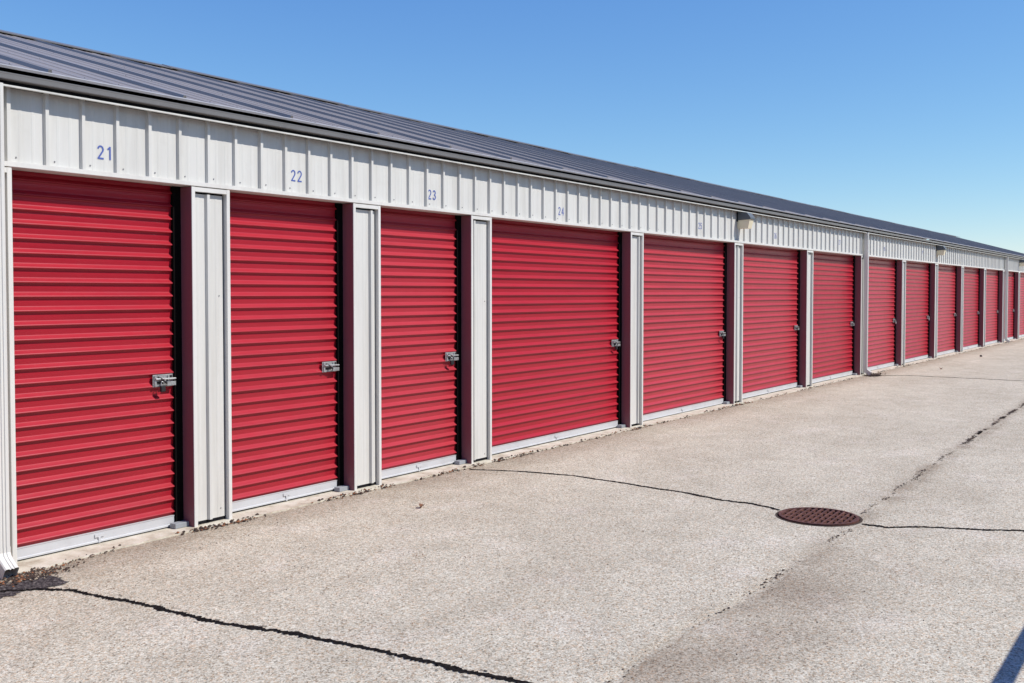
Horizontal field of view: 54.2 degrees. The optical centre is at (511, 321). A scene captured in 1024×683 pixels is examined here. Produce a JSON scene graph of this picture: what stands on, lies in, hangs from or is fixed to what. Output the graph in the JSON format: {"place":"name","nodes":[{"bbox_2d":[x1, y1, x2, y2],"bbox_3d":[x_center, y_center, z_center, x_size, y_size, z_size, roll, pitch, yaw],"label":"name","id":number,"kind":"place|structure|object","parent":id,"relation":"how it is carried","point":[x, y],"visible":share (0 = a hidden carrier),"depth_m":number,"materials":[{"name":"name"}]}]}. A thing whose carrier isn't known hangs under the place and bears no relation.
{"place":"outdoors","nodes":[
{"label":"outdoors","id":0,"kind":"place"},
{"bbox_2d":[0,339,1023,682],"bbox_3d":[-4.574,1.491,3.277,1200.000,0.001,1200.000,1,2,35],"label":"ground","id":1,"kind":"structure","parent":0,"point":[602,613],"depth_m":5.72,"materials":[{"name":"concrete"}]},
{"bbox_2d":[0,575,69,597],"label":"asphalt patch","id":2,"kind":"object","parent":1,"relation":"on","point":[46,582],"visible":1,"depth_m":5.43,"materials":[{"name":"grey asphalt"}]},
{"bbox_2d":[0,588,531,682],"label":"pavement crack","id":3,"kind":"object","parent":1,"relation":"on","point":[404,655],"visible":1,"depth_m":4.63,"materials":[{"name":"black asphalt"}]},
{"bbox_2d":[0,30,1023,579],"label":"storage building","id":4,"kind":"structure","parent":1,"relation":"on","point":[290,300],"depth_m":8.07,"materials":[{"name":"white metal"}]},
{"bbox_2d":[12,170,188,560],"bbox_3d":[-2.575,0.189,6.260,0.109,2.409,1.212,1,2,35],"label":"roll up door","id":5,"kind":"structure","parent":4,"relation":"in","point":[97,262],"depth_m":6.27,"materials":[{"name":"red metal"}]},
{"bbox_2d":[160,381,165,391],"bbox_3d":[-2.311,0.426,6.614,0.022,0.070,0.034,1,4,32],"label":"padlock","id":6,"kind":"object","parent":4,"relation":"hanging from","point":[163,388],"visible":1,"depth_m":6.61,"materials":[{"name":"grey metal"}]},
{"bbox_2d":[230,192,348,512],"bbox_3d":[-1.693,0.153,7.508,0.109,2.409,1.206,1,2,35],"label":"roll up door","id":7,"kind":"structure","parent":4,"relation":"in","point":[287,395],"depth_m":7.54,"materials":[{"name":"red metal"}]},
{"bbox_2d":[381,208,466,479],"bbox_3d":[-0.811,0.116,8.754,0.109,2.409,1.210,1,2,35],"label":"roll up door","id":8,"kind":"structure","parent":4,"relation":"in","point":[421,417],"depth_m":8.82,"materials":[{"name":"red metal"}]},
{"bbox_2d":[492,219,625,454],"bbox_3d":[0.509,0.062,10.621,0.109,2.409,2.726,1,2,35],"label":"roll up door","id":9,"kind":"structure","parent":4,"relation":"in","point":[557,290],"depth_m":10.59,"materials":[{"name":"red metal"}]},
{"bbox_2d":[643,234,729,420],"bbox_3d":[2.270,-0.010,13.112,0.109,2.409,2.739,1,2,35],"label":"roll up door","id":10,"kind":"structure","parent":4,"relation":"in","point":[685,282],"depth_m":13.14,"materials":[{"name":"red metal"}]},
{"bbox_2d":[737,212,754,228],"bbox_3d":[3.327,-1.448,14.236,0.207,0.240,0.170,1,2,35],"label":"security light","id":11,"kind":"object","parent":4,"relation":"attached to","point":[745,220],"visible":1,"depth_m":14.18,"materials":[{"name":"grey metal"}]},
{"bbox_2d":[742,244,802,398],"bbox_3d":[4.031,-0.082,15.603,0.109,2.409,2.726,1,2,35],"label":"roll up door","id":12,"kind":"structure","parent":4,"relation":"in","point":[771,276],"depth_m":15.70,"materials":[{"name":"red metal"}]},
{"bbox_2d":[812,252,856,383],"bbox_3d":[5.801,-0.155,18.107,0.109,2.409,2.771,1,2,35],"label":"roll up door","id":13,"kind":"structure","parent":4,"relation":"in","point":[833,274],"depth_m":18.25,"materials":[{"name":"red metal"}]},
{"bbox_2d":[868,257,898,370],"bbox_3d":[7.568,-0.227,20.606,0.109,2.409,2.715,1,2,35],"label":"roll up door","id":14,"kind":"structure","parent":4,"relation":"in","point":[882,272],"depth_m":20.89,"materials":[{"name":"red metal"}]},
{"bbox_2d":[905,261,931,362],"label":"roll up door","id":15,"kind":"structure","parent":4,"relation":"in","point":[917,324],"depth_m":23.34,"materials":[{"name":"red metal"}]},
{"bbox_2d":[936,245,946,254],"bbox_3d":[10.420,-1.739,24.268,0.207,0.240,0.170,1,2,35],"label":"security light","id":16,"kind":"object","parent":4,"relation":"attached to","point":[940,250],"visible":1,"depth_m":24.21,"materials":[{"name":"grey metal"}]},
{"bbox_2d":[937,264,957,355],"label":"roll up door","id":17,"kind":"structure","parent":4,"relation":"in","point":[947,275],"depth_m":25.88,"materials":[{"name":"red metal"}]},
{"bbox_2d":[963,267,980,349],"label":"roll up door","id":18,"kind":"structure","parent":4,"relation":"in","point":[971,312],"depth_m":28.42,"materials":[{"name":"red metal"}]},
{"bbox_2d":[985,269,999,344],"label":"roll up door","id":19,"kind":"structure","parent":4,"relation":"in","point":[992,278],"depth_m":31.04,"materials":[{"name":"red metal"}]},
{"bbox_2d":[1004,272,1015,340],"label":"roll up door","id":20,"kind":"structure","parent":4,"relation":"in","point":[1011,275],"depth_m":33.83,"materials":[{"name":"red metal"}]},
{"bbox_2d":[1019,259,1023,265],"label":"security light","id":21,"kind":"object","parent":4,"relation":"attached to","point":[1021,262],"visible":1,"depth_m":34.21,"materials":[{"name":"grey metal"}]},
{"bbox_2d":[1019,273,1023,337],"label":"roll up door","id":22,"kind":"structure","parent":4,"relation":"in","point":[1021,322],"depth_m":35.72,"materials":[{"name":"red metal"}]},
{"bbox_2d":[0,338,1023,586],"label":"dirt litter","id":23,"kind":"object","parent":1,"relation":"on","point":[32,572],"visible":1,"depth_m":6.89,"materials":[{"name":"brown soil"}]},
{"bbox_2d":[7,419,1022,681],"bbox_3d":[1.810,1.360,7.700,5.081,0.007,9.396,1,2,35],"label":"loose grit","id":24,"kind":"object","parent":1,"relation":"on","point":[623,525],"visible":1,"depth_m":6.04,"materials":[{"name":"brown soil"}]},
{"bbox_2d":[469,468,779,509],"bbox_3d":[0.859,1.343,8.261,2.916,0.001,0.341,1,2,35],"label":"pavement crack","id":25,"kind":"object","parent":1,"relation":"on","point":[643,486],"visible":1,"depth_m":8.13,"materials":[{"name":"black asphalt"}]},
{"bbox_2d":[605,529,859,681],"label":"pavement crack","id":26,"kind":"object","parent":1,"relation":"on","point":[754,591],"visible":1,"depth_m":5.47,"materials":[{"name":"grey"}]},
{"bbox_2d":[775,507,862,526],"bbox_3d":[2.170,1.405,7.079,0.592,0.072,0.592,1,2,35],"label":"storm drain grate","id":27,"kind":"object","parent":1,"relation":"in","point":[821,517],"visible":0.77,"depth_m":7.05,"materials":[{"name":"brown metal"}]},
{"bbox_2d":[861,435,981,514],"bbox_3d":[3.874,1.315,9.232,0.351,0.001,4.940,1,2,34],"label":"pavement crack","id":28,"kind":"object","parent":1,"relation":"on","point":[969,439],"visible":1,"depth_m":9.62,"materials":[{"name":"grey"}]},
{"bbox_2d":[865,524,1023,530],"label":"pavement crack","id":29,"kind":"object","parent":1,"relation":"on","point":[945,527],"visible":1,"depth_m":6.75,"materials":[{"name":"black asphalt"}]},
{"bbox_2d":[882,375,1020,380],"bbox_3d":[8.702,1.049,18.404,4.161,0.001,0.541,1,2,26],"label":"pavement crack","id":30,"kind":"object","parent":1,"relation":"on","point":[932,376],"visible":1,"depth_m":19.18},
{"bbox_2d":[974,403,1023,435],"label":"pavement crack","id":31,"kind":"object","parent":1,"relation":"on","point":[1012,411],"visible":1,"depth_m":12.82,"materials":[{"name":"grey"}]},
{"bbox_2d":[0,0,1023,252],"label":"sky","id":32,"kind":"structure","parent":0,"point":[904,112],"materials":[{"name":"blue"}]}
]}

